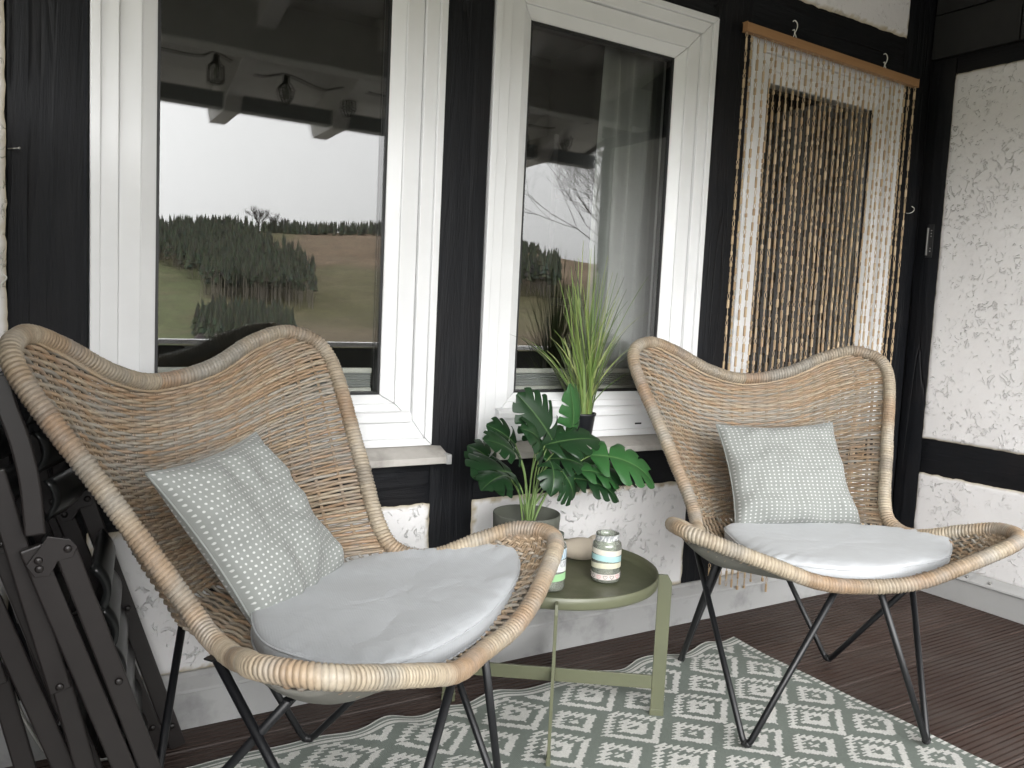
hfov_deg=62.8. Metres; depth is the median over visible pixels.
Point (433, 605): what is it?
seat cushion
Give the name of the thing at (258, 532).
scatter cushion
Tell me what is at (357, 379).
pleated blind
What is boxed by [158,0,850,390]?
room interior
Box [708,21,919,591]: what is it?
bead curtain
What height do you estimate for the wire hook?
0.054 m
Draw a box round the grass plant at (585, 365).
[515,241,656,433]
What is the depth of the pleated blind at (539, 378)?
2.32 m
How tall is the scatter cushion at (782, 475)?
0.271 m
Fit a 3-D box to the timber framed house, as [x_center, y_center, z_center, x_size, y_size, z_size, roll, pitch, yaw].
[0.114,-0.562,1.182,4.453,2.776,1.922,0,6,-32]
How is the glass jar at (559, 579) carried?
on the side table
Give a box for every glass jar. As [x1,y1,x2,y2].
[536,530,566,591]
[590,530,621,583]
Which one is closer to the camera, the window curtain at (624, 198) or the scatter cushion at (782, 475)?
the scatter cushion at (782, 475)
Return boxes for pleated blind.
[158,367,371,391]
[515,368,635,388]
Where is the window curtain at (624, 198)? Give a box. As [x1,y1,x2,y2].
[586,46,663,368]
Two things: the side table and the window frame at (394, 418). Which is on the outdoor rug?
the side table
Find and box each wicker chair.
[0,324,563,767]
[627,336,1023,747]
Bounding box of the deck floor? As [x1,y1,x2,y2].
[6,590,1023,767]
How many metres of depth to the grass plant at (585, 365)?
2.23 m
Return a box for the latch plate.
[925,224,934,257]
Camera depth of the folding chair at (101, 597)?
1.32 m
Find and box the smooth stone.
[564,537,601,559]
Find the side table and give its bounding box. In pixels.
[441,538,671,766]
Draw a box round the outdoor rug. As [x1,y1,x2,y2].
[187,637,1000,767]
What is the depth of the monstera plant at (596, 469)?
1.99 m
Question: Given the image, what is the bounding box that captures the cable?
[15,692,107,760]
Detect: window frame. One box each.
[87,0,451,471]
[475,0,719,459]
[727,36,904,435]
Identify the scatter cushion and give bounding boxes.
[145,432,343,625]
[716,422,860,523]
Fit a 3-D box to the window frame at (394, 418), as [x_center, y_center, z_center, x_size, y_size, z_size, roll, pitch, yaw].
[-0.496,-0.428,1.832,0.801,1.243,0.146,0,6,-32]
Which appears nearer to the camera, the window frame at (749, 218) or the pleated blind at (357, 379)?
the pleated blind at (357, 379)
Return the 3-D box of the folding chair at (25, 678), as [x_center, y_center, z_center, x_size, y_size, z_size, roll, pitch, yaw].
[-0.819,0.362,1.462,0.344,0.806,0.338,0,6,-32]
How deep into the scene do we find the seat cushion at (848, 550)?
1.93 m
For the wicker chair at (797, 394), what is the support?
on the outdoor rug
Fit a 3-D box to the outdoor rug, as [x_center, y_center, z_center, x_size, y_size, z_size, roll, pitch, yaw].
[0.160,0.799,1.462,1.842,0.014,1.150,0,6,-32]
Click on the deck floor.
(973, 662)
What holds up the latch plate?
attached to the timber framed house
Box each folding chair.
[0,358,184,767]
[0,367,125,767]
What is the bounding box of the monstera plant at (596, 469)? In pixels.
[464,383,654,547]
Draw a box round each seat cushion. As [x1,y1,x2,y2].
[250,544,520,663]
[724,523,951,578]
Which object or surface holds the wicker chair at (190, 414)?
on the outdoor rug
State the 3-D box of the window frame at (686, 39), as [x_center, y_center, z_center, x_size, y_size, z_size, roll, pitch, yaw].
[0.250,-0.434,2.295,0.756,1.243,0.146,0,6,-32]
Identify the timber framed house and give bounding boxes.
[0,0,1023,767]

